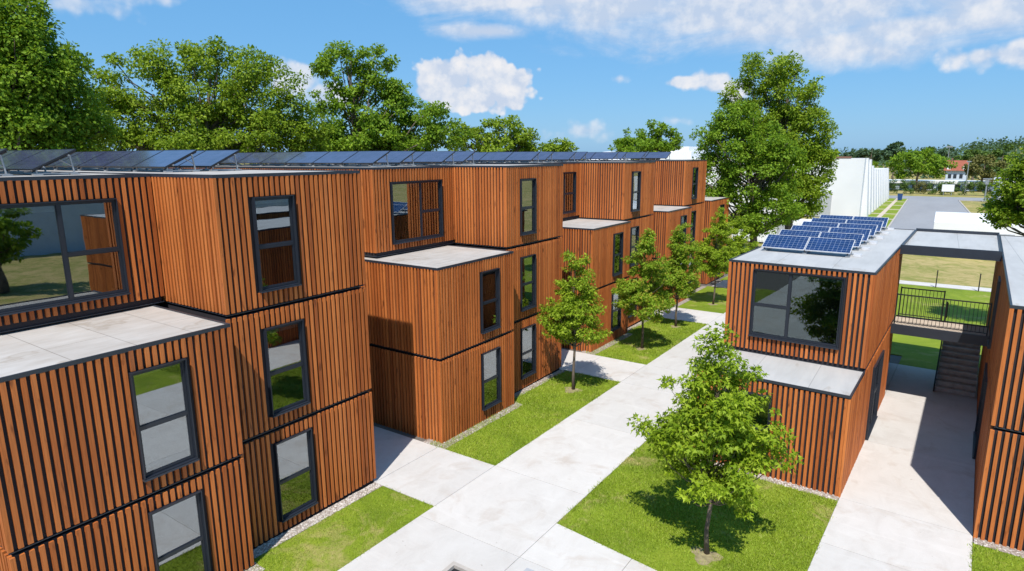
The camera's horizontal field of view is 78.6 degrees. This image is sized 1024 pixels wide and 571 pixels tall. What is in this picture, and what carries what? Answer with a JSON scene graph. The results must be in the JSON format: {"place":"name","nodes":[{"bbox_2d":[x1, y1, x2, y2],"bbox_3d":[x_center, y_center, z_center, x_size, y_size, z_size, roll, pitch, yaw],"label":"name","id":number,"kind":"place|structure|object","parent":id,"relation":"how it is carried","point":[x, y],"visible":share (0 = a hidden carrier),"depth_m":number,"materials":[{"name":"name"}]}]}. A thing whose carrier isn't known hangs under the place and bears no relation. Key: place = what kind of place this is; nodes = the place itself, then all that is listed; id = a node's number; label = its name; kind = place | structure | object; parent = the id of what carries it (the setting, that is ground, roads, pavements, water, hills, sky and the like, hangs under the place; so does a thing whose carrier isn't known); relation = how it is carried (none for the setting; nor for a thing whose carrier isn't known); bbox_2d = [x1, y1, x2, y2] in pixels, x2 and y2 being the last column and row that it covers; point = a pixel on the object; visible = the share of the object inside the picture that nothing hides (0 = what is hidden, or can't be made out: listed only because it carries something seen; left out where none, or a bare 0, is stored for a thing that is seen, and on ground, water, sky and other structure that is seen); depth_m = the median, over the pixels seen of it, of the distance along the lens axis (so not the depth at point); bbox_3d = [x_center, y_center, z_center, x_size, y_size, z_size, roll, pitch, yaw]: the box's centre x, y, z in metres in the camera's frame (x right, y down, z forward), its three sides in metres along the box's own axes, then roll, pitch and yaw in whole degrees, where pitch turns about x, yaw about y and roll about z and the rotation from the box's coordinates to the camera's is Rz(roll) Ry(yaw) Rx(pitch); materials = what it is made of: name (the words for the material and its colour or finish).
{"place":"outdoors","nodes":[
{"label":"outdoors","id":0,"kind":"place"},
{"bbox_2d":[2,0,1023,154],"label":"sky","id":1,"kind":"structure","parent":0,"point":[914,73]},
{"bbox_2d":[338,280,727,570],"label":"concrete path","id":2,"kind":"structure","parent":0,"point":[508,513],"depth_m":17.76,"materials":[{"name":"concrete"}]},
{"bbox_2d":[442,561,474,570],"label":"light well","id":3,"kind":"object","parent":2,"relation":"in","point":[454,566],"visible":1,"depth_m":13.83,"materials":[{"name":"stone"}]},
{"bbox_2d":[244,286,1023,570],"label":"gravel strip","id":4,"kind":"object","parent":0,"point":[978,541],"visible":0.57,"depth_m":17.36,"materials":[{"name":"gravel"}]},
{"bbox_2d":[243,322,1023,570],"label":"pebbles","id":5,"kind":"object","parent":4,"relation":"on","point":[330,514],"visible":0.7,"depth_m":16.24,"materials":[{"name":"gravel"}]},
{"bbox_2d":[247,276,1023,570],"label":"lawn","id":6,"kind":"structure","parent":0,"point":[919,352],"depth_m":16.37,"materials":[{"name":"plant"}]},
{"bbox_2d":[564,303,723,564],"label":"bare soil","id":7,"kind":"structure","parent":6,"relation":"on","point":[703,558],"depth_m":14.48,"materials":[{"name":"soil"}]},
{"bbox_2d":[535,250,612,389],"bbox_3d":[2.434,1.394,24.503,2.682,5.802,2.761,-9,15,-37],"label":"young tree","id":8,"kind":"object","parent":7,"relation":"on","point":[573,307],"visible":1,"depth_m":24.07,"materials":[{"name":"green plant"}]},
{"bbox_2d":[611,227,675,348],"bbox_3d":[6.387,0.155,30.340,3.158,6.066,3.014,2,12,12],"label":"young tree","id":9,"kind":"object","parent":7,"relation":"on","point":[639,293],"visible":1,"depth_m":29.84,"materials":[{"name":"green plant"}]},
{"bbox_2d":[653,222,702,325],"bbox_3d":[9.140,-0.551,34.497,2.822,5.916,2.913,8,14,33],"label":"young tree","id":10,"kind":"object","parent":7,"relation":"on","point":[675,273],"visible":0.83,"depth_m":34.01,"materials":[{"name":"green plant"}]},
{"bbox_2d":[626,321,804,554],"bbox_3d":[4.435,3.539,14.017,2.899,5.559,3.133,-6,13,-25],"label":"young tree","id":11,"kind":"object","parent":7,"relation":"on","point":[720,427],"visible":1,"depth_m":13.47,"materials":[{"name":"green plant"}]},
{"bbox_2d":[691,206,739,303],"bbox_3d":[13.014,-1.885,40.222,3.274,6.408,2.899,-1,12,-4],"label":"young tree","id":12,"kind":"object","parent":7,"relation":"on","point":[714,255],"visible":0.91,"depth_m":39.67,"materials":[{"name":"green plant"}]},
{"bbox_2d":[713,210,758,262],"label":"young tree","id":13,"kind":"object","parent":6,"relation":"on","point":[740,239],"visible":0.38,"depth_m":44.64,"materials":[{"name":"green plant"}]},
{"bbox_2d":[689,99,813,248],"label":"broadleaf tree","id":14,"kind":"object","parent":6,"relation":"on","point":[767,167],"visible":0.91,"depth_m":49.63,"materials":[{"name":"green plant"}]},
{"bbox_2d":[976,145,1023,235],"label":"broadleaf tree","id":15,"kind":"object","parent":6,"relation":"on","point":[1008,211],"visible":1,"depth_m":32.35,"materials":[{"name":"green plant"}]},
{"bbox_2d":[373,268,978,570],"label":"subsoil","id":16,"kind":"structure","parent":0,"point":[894,359],"depth_m":22.52,"materials":[{"name":"soil"}]},
{"bbox_2d":[581,159,995,287],"bbox_3d":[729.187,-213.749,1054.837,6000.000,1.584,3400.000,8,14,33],"label":"ground","id":17,"kind":"structure","parent":0,"point":[951,271],"depth_m":56.27,"materials":[{"name":"green plant"}]},
{"bbox_2d":[0,0,125,151],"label":"broadleaf tree","id":18,"kind":"object","parent":17,"relation":"on","point":[41,89],"visible":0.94,"depth_m":23.13,"materials":[{"name":"green plant"}]},
{"bbox_2d":[0,168,375,570],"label":"timber block","id":19,"kind":"structure","parent":17,"relation":"on","point":[185,377],"depth_m":13.18,"materials":[{"name":"wood"}]},
{"bbox_2d":[0,149,12,175],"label":"solar panel row","id":20,"kind":"object","parent":19,"relation":"on","point":[3,151],"visible":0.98,"depth_m":13.28,"materials":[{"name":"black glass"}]},
{"bbox_2d":[0,149,79,174],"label":"solar panel row","id":21,"kind":"object","parent":19,"relation":"on","point":[33,161],"visible":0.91,"depth_m":14.54,"materials":[{"name":"blue glass"}]},
{"bbox_2d":[0,198,130,316],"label":"window","id":22,"kind":"structure","parent":19,"relation":"in","point":[36,207],"depth_m":12.97,"materials":[{"name":"black metal"}]},
{"bbox_2d":[39,149,199,171],"bbox_3d":[-13.443,-3.888,19.496,11.760,0.576,0.942,8,14,33],"label":"solar panel row","id":23,"kind":"object","parent":19,"relation":"on","point":[165,160],"visible":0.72,"depth_m":17.75,"materials":[{"name":"blue glass"}]},
{"bbox_2d":[45,150,241,170],"bbox_3d":[-12.778,-4.109,20.544,11.760,0.576,0.942,8,14,33],"label":"solar panel row","id":24,"kind":"object","parent":19,"relation":"on","point":[210,159],"visible":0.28,"depth_m":17.81,"materials":[{"name":"blue glass"}]},
{"bbox_2d":[128,358,199,481],"bbox_3d":[-6.627,2.544,11.936,0.141,2.130,1.060,8,14,33],"label":"window","id":25,"kind":"structure","parent":19,"relation":"in","point":[193,457],"depth_m":12.00,"materials":[{"name":"black metal"}]},
{"bbox_2d":[147,490,210,570],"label":"window","id":26,"kind":"structure","parent":19,"relation":"in","point":[198,493],"depth_m":12.58,"materials":[{"name":"black metal"}]},
{"bbox_2d":[251,195,301,292],"bbox_3d":[-5.335,-0.962,14.201,0.141,2.120,1.060,8,14,33],"label":"window","id":27,"kind":"structure","parent":19,"relation":"in","point":[281,198],"depth_m":14.27,"materials":[{"name":"black metal"}]},
{"bbox_2d":[263,319,310,417],"bbox_3d":[-5.318,1.941,14.803,0.141,2.130,1.060,8,14,33],"label":"window","id":28,"kind":"structure","parent":19,"relation":"in","point":[273,413],"depth_m":14.88,"materials":[{"name":"black metal"}]},
{"bbox_2d":[273,428,317,522],"bbox_3d":[-5.302,4.643,15.364,0.141,2.042,1.060,8,14,33],"label":"window","id":29,"kind":"structure","parent":19,"relation":"in","point":[283,518],"depth_m":15.47,"materials":[{"name":"black metal"}]},
{"bbox_2d":[82,34,337,164],"bbox_3d":[-16.631,-5.695,34.813,13.788,15.753,7.021,-6,13,-27],"label":"broadleaf tree","id":30,"kind":"object","parent":17,"relation":"on","point":[212,125],"visible":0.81,"depth_m":33.02,"materials":[{"name":"green plant"}]},
{"bbox_2d":[169,164,562,443],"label":"timber block","id":31,"kind":"structure","parent":17,"relation":"on","point":[463,269],"depth_m":21.74,"materials":[{"name":"wood"}]},
{"bbox_2d":[216,151,390,166],"bbox_3d":[-9.610,-5.276,26.079,11.760,0.576,0.942,8,14,33],"label":"solar panel row","id":32,"kind":"object","parent":31,"relation":"on","point":[340,157],"visible":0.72,"depth_m":24.97,"materials":[{"name":"blue glass"}]},
{"bbox_2d":[223,151,415,165],"bbox_3d":[-8.841,-5.511,27.189,11.760,0.576,0.942,8,14,33],"label":"solar panel row","id":33,"kind":"object","parent":31,"relation":"on","point":[398,157],"visible":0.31,"depth_m":24.33,"materials":[{"name":"blue glass"}]},
{"bbox_2d":[288,151,455,164],"bbox_3d":[-7.467,-5.931,29.174,11.760,0.576,0.942,8,14,33],"label":"solar panel row","id":34,"kind":"object","parent":31,"relation":"on","point":[440,157],"visible":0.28,"depth_m":26.48,"materials":[{"name":"blue glass"}]},
{"bbox_2d":[390,180,443,244],"bbox_3d":[-3.354,-2.675,22.405,0.141,2.120,2.620,8,14,33],"label":"window","id":35,"kind":"structure","parent":31,"relation":"in","point":[433,220],"depth_m":22.92,"materials":[{"name":"black metal"}]},
{"bbox_2d":[381,151,475,164],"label":"solar panel row","id":36,"kind":"object","parent":31,"relation":"on","point":[461,156],"visible":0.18,"depth_m":27.36,"materials":[{"name":"blue glass"}]},
{"bbox_2d":[479,268,500,333],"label":"window","id":37,"kind":"structure","parent":31,"relation":"in","point":[489,279],"depth_m":21.59,"materials":[{"name":"clear glass"}]},
{"bbox_2d":[481,346,501,410],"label":"window","id":38,"kind":"structure","parent":31,"relation":"in","point":[491,359],"depth_m":22.17,"materials":[{"name":"clear glass"}]},
{"bbox_2d":[520,323,536,379],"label":"window","id":39,"kind":"structure","parent":31,"relation":"in","point":[528,333],"depth_m":25.20,"materials":[{"name":"clear glass"}]},
{"bbox_2d":[520,254,536,311],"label":"window","id":40,"kind":"structure","parent":31,"relation":"in","point":[527,263],"depth_m":24.63,"materials":[{"name":"clear glass"}]},
{"bbox_2d":[520,178,536,235],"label":"window","id":41,"kind":"structure","parent":31,"relation":"in","point":[527,186],"depth_m":24.02,"materials":[{"name":"clear glass"}]},
{"bbox_2d":[307,40,472,151],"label":"broadleaf tree","id":42,"kind":"object","parent":17,"relation":"on","point":[397,100],"visible":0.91,"depth_m":41.47,"materials":[{"name":"green plant"}]},
{"bbox_2d":[445,115,540,151],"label":"broadleaf tree","id":43,"kind":"object","parent":17,"relation":"on","point":[513,140],"visible":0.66,"depth_m":57.50,"materials":[{"name":"green plant"}]},
{"bbox_2d":[374,161,654,351],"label":"timber block","id":44,"kind":"structure","parent":17,"relation":"on","point":[608,208],"depth_m":32.63,"materials":[{"name":"wood"}]},
{"bbox_2d":[454,151,539,162],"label":"solar panel row","id":45,"kind":"object","parent":44,"relation":"on","point":[504,156],"visible":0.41,"depth_m":33.41,"materials":[{"name":"blue glass"}]},
{"bbox_2d":[471,152,553,162],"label":"solar panel row","id":46,"kind":"object","parent":44,"relation":"on","point":[542,156],"visible":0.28,"depth_m":33.72,"materials":[{"name":"blue glass"}]},
{"bbox_2d":[474,152,575,161],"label":"solar panel row","id":47,"kind":"object","parent":44,"relation":"on","point":[567,156],"visible":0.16,"depth_m":35.92,"materials":[{"name":"blue glass"}]},
{"bbox_2d":[466,152,587,161],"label":"solar panel row","id":48,"kind":"object","parent":44,"relation":"on","point":[579,155],"visible":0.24,"depth_m":36.97,"materials":[{"name":"blue glass"}]},
{"bbox_2d":[563,172,575,213],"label":"window","id":49,"kind":"structure","parent":44,"relation":"in","point":[569,178],"depth_m":32.90,"materials":[{"name":"clear glass"}]},
{"bbox_2d":[611,291,621,331],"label":"window","id":50,"kind":"structure","parent":44,"relation":"in","point":[615,313],"depth_m":32.16,"materials":[{"name":"clear glass"}]},
{"bbox_2d":[612,232,623,276],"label":"window","id":51,"kind":"structure","parent":44,"relation":"in","point":[617,269],"depth_m":31.61,"materials":[{"name":"clear glass"}]},
{"bbox_2d":[629,226,638,266],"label":"window","id":52,"kind":"structure","parent":44,"relation":"in","point":[634,231],"depth_m":34.18,"materials":[{"name":"clear glass"}]},
{"bbox_2d":[631,171,640,211],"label":"window","id":53,"kind":"structure","parent":44,"relation":"in","point":[636,175],"depth_m":33.68,"materials":[{"name":"clear glass"}]},
{"bbox_2d":[540,137,579,151],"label":"broadleaf tree","id":54,"kind":"object","parent":17,"relation":"on","point":[566,146],"visible":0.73,"depth_m":69.22,"materials":[{"name":"green plant"}]},
{"bbox_2d":[545,160,706,308],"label":"timber block","id":55,"kind":"structure","parent":17,"relation":"on","point":[679,191],"depth_m":41.76,"materials":[{"name":"wood"}]},
{"bbox_2d":[546,152,618,160],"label":"solar panel row","id":56,"kind":"object","parent":55,"relation":"on","point":[600,155],"visible":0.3,"depth_m":41.78,"materials":[{"name":"blue glass"}]},
{"bbox_2d":[557,152,626,160],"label":"solar panel row","id":57,"kind":"object","parent":55,"relation":"on","point":[620,155],"visible":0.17,"depth_m":42.52,"materials":[{"name":"blue glass"}]},
{"bbox_2d":[603,152,645,159],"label":"solar panel row","id":58,"kind":"object","parent":55,"relation":"on","point":[634,155],"visible":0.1,"depth_m":44.59,"materials":[{"name":"blue glass"}]},
{"bbox_2d":[583,152,670,159],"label":"solar panel row","id":59,"kind":"object","parent":55,"relation":"on","point":[656,155],"visible":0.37,"depth_m":45.43,"materials":[{"name":"blue glass"}]},
{"bbox_2d":[680,215,686,245],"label":"window","id":60,"kind":"structure","parent":55,"relation":"in","point":[683,218],"depth_m":40.44,"materials":[{"name":"clear glass"}]},
{"bbox_2d":[690,210,695,241],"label":"window","id":61,"kind":"structure","parent":55,"relation":"in","point":[693,214],"depth_m":43.68,"materials":[{"name":"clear glass"}]},
{"bbox_2d":[691,167,698,198],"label":"window","id":62,"kind":"structure","parent":55,"relation":"in","point":[696,169],"depth_m":43.02,"materials":[{"name":"black glass"}]},
{"bbox_2d":[608,119,684,159],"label":"broadleaf tree","id":63,"kind":"object","parent":17,"relation":"on","point":[655,142],"visible":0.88,"depth_m":79.74,"materials":[{"name":"green plant"}]},
{"bbox_2d":[660,146,705,159],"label":"white hall","id":64,"kind":"structure","parent":17,"relation":"on","point":[685,153],"depth_m":112.96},
{"bbox_2d":[700,196,728,284],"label":"timber block","id":65,"kind":"structure","parent":17,"relation":"on","point":[712,205],"depth_m":47.71,"materials":[{"name":"brown wood"}]},
{"bbox_2d":[732,219,811,241],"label":"site container","id":66,"kind":"object","parent":17,"relation":"on","point":[780,227],"visible":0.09,"depth_m":70.27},
{"bbox_2d":[717,49,842,229],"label":"broadleaf tree","id":67,"kind":"object","parent":17,"relation":"on","point":[796,121],"visible":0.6,"depth_m":54.10,"materials":[{"name":"green plant"}]},
{"bbox_2d":[693,228,914,497],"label":"timber block","id":68,"kind":"structure","parent":17,"relation":"on","point":[812,329],"depth_m":18.77,"materials":[{"name":"wood"}]},
{"bbox_2d":[725,388,772,461],"bbox_3d":[6.828,4.050,18.218,1.330,1.990,0.141,8,14,36],"label":"window","id":69,"kind":"structure","parent":68,"relation":"in","point":[770,406],"depth_m":17.82,"materials":[{"name":"black metal"}]},
{"bbox_2d":[748,269,845,349],"bbox_3d":[8.657,0.690,19.148,2.620,2.170,0.141,8,14,36],"label":"window","id":70,"kind":"structure","parent":68,"relation":"in","point":[792,307],"depth_m":19.15,"materials":[{"name":"clear glass"}]},
{"bbox_2d":[761,234,861,257],"bbox_3d":[10.247,-1.363,21.384,3.070,0.505,0.846,8,14,36],"label":"solar panel row","id":71,"kind":"object","parent":68,"relation":"on","point":[805,244],"visible":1,"depth_m":21.35,"materials":[{"name":"blue glass"}]},
{"bbox_2d":[779,229,869,250],"bbox_3d":[11.332,-1.666,22.813,3.070,0.505,0.846,8,14,36],"label":"solar panel row","id":72,"kind":"object","parent":68,"relation":"on","point":[857,238],"visible":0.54,"depth_m":22.82,"materials":[{"name":"blue glass"}]},
{"bbox_2d":[791,225,876,244],"bbox_3d":[12.417,-1.969,24.242,3.070,0.505,0.846,8,14,36],"label":"solar panel row","id":73,"kind":"object","parent":68,"relation":"on","point":[866,233],"visible":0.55,"depth_m":24.25,"materials":[{"name":"blue glass"}]},
{"bbox_2d":[802,221,883,238],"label":"solar panel row","id":74,"kind":"object","parent":68,"relation":"on","point":[873,228],"visible":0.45,"depth_m":25.68,"materials":[{"name":"blue glass"}]},
{"bbox_2d":[811,218,888,234],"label":"solar panel row","id":75,"kind":"object","parent":68,"relation":"on","point":[878,223],"visible":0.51,"depth_m":27.12,"materials":[{"name":"blue glass"}]},
{"bbox_2d":[820,215,893,230],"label":"solar panel row","id":76,"kind":"object","parent":68,"relation":"on","point":[885,220],"visible":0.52,"depth_m":28.57,"materials":[{"name":"blue glass"}]},
{"bbox_2d":[865,350,884,439],"bbox_3d":[12.317,3.659,21.219,0.141,2.488,2.330,8,14,36],"label":"door","id":77,"kind":"structure","parent":68,"relation":"in","point":[872,417],"depth_m":21.51,"materials":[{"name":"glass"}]},
{"bbox_2d":[900,228,1002,260],"bbox_3d":[17.181,-1.679,24.354,2.926,0.325,6.500,8,14,36],"label":"canopy","id":78,"kind":"object","parent":68,"relation":"attached to","point":[977,245],"visible":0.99,"depth_m":23.46,"materials":[{"name":"metal"}]},
{"bbox_2d":[854,147,882,160],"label":"broadleaf tree","id":79,"kind":"object","parent":17,"relation":"on","point":[864,153],"visible":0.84,"depth_m":247.92,"materials":[{"name":"green plant"}]},
{"bbox_2d":[879,141,906,178],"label":"broadleaf tree","id":80,"kind":"object","parent":17,"relation":"on","point":[892,149],"visible":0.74,"depth_m":230.51,"materials":[{"name":"green plant"}]},
{"bbox_2d":[889,179,915,193],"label":"hedge","id":81,"kind":"object","parent":17,"relation":"on","point":[903,186],"visible":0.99,"depth_m":157.26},
{"bbox_2d":[883,147,958,190],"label":"broadleaf tree","id":82,"kind":"object","parent":17,"relation":"on","point":[913,163],"visible":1,"depth_m":167.34,"materials":[{"name":"green plant"}]},
{"bbox_2d":[914,181,927,192],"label":"hedge","id":83,"kind":"object","parent":17,"relation":"on","point":[920,184],"visible":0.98,"depth_m":156.95,"materials":[{"name":"green plant"}]},
{"bbox_2d":[833,136,1023,179],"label":"woods","id":84,"kind":"object","parent":17,"relation":"on","point":[991,147],"visible":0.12,"depth_m":319.74,"materials":[{"name":"green plant"}]},
{"bbox_2d":[889,179,991,190],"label":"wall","id":85,"kind":"structure","parent":17,"relation":"on","point":[937,182],"depth_m":171.50,"materials":[{"name":"paint"}]},
{"bbox_2d":[926,181,967,194],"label":"hedge","id":86,"kind":"object","parent":17,"relation":"on","point":[933,191],"visible":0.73,"depth_m":153.08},
{"bbox_2d":[938,147,957,172],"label":"broadleaf tree","id":87,"kind":"object","parent":17,"relation":"on","point":[952,151],"visible":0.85,"depth_m":266.80,"materials":[{"name":"green plant"}]},
{"bbox_2d":[941,184,954,194],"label":"signboard","id":88,"kind":"object","parent":17,"relation":"on","point":[948,187],"visible":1,"depth_m":150.49,"materials":[{"name":"metal"}]},
{"bbox_2d":[943,158,968,179],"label":"red roofed house","id":89,"kind":"structure","parent":17,"relation":"on","point":[957,173],"depth_m":186.90,"materials":[{"name":"paint"}]},
{"bbox_2d":[953,148,989,179],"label":"broadleaf tree","id":90,"kind":"object","parent":17,"relation":"on","point":[967,153],"visible":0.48,"depth_m":207.17,"materials":[{"name":"green plant"}]},
{"bbox_2d":[967,180,989,195],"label":"hedge","id":91,"kind":"object","parent":17,"relation":"on","point":[980,186],"visible":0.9,"depth_m":148.91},
{"bbox_2d":[934,212,1023,235],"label":"storage shed","id":92,"kind":"structure","parent":17,"relation":"on","point":[958,221],"depth_m":60.37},
{"bbox_2d":[961,153,1009,191],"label":"broadleaf tree","id":93,"kind":"object","parent":17,"relation":"on","point":[976,168],"visible":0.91,"depth_m":161.72,"materials":[{"name":"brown plant"}]},
{"bbox_2d":[972,235,1023,550],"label":"timber block","id":94,"kind":"structure","parent":17,"relation":"on","point":[998,457],"depth_m":14.78,"materials":[{"name":"wood"}]},
{"bbox_2d":[890,286,992,345],"bbox_3d":[16.229,0.938,23.569,2.922,1.520,3.160,8,14,36],"label":"footbridge","id":95,"kind":"object","parent":94,"relation":"attached to","point":[945,330],"visible":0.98,"depth_m":22.74,"materials":[{"name":"metal"}]},
{"bbox_2d":[972,362,987,458],"bbox_3d":[14.915,3.932,19.878,0.141,2.468,2.330,8,14,36],"label":"window","id":96,"kind":"structure","parent":94,"relation":"in","point":[976,433],"depth_m":19.79,"materials":[{"name":"glass"}]},
{"bbox_2d":[987,276,1000,348],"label":"window","id":97,"kind":"structure","parent":94,"relation":"in","point":[989,341],"depth_m":19.70,"materials":[{"name":"glass"}]},
{"bbox_2d":[982,143,1019,173],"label":"broadleaf tree","id":98,"kind":"object","parent":17,"relation":"on","point":[1007,147],"visible":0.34,"depth_m":180.83,"materials":[{"name":"green plant"}]},
{"bbox_2d":[868,198,906,227],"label":"verge","id":99,"kind":"structure","parent":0,"point":[890,214],"depth_m":111.28,"materials":[{"name":"plant"}]},
{"bbox_2d":[687,156,888,216],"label":"white hall","id":100,"kind":"structure","parent":99,"relation":"on","point":[859,187],"depth_m":99.33,"materials":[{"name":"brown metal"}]},
{"bbox_2d":[805,192,831,216],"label":"door","id":101,"kind":"structure","parent":100,"relation":"in","point":[827,210],"depth_m":100.20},
{"bbox_2d":[873,198,901,219],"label":"verge path","id":102,"kind":"structure","parent":0,"point":[883,212],"depth_m":112.92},
{"bbox_2d":[808,363,977,570],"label":"concrete walkway","id":103,"kind":"structure","parent":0,"point":[905,502],"depth_m":17.38,"materials":[{"name":"concrete"}]},
{"bbox_2d":[889,195,989,229],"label":"road","id":104,"kind":"structure","parent":0,"point":[915,212],"depth_m":112.27,"materials":[{"name":"asphalt"}]},
{"bbox_2d":[887,199,986,227],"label":"kerb","id":105,"kind":"structure","parent":104,"relation":"on","point":[891,222],"depth_m":110.74,"materials":[{"name":"concrete"}]},
{"bbox_2d":[899,280,990,291],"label":"garden path","id":106,"kind":"structure","parent":0,"point":[945,286],"depth_m":47.16,"materials":[{"name":"concrete"}]},
{"bbox_2d":[876,147,1020,177],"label":"hill","id":107,"kind":"structure","parent":0,"point":[913,175],"depth_m":274.08,"materials":[{"name":"green plant"}]},
{"bbox_2d":[933,340,980,397],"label":"staircase","id":108,"kind":"structure","parent":0,"point":[957,368],"depth_m":25.47,"materials":[{"name":"concrete"}]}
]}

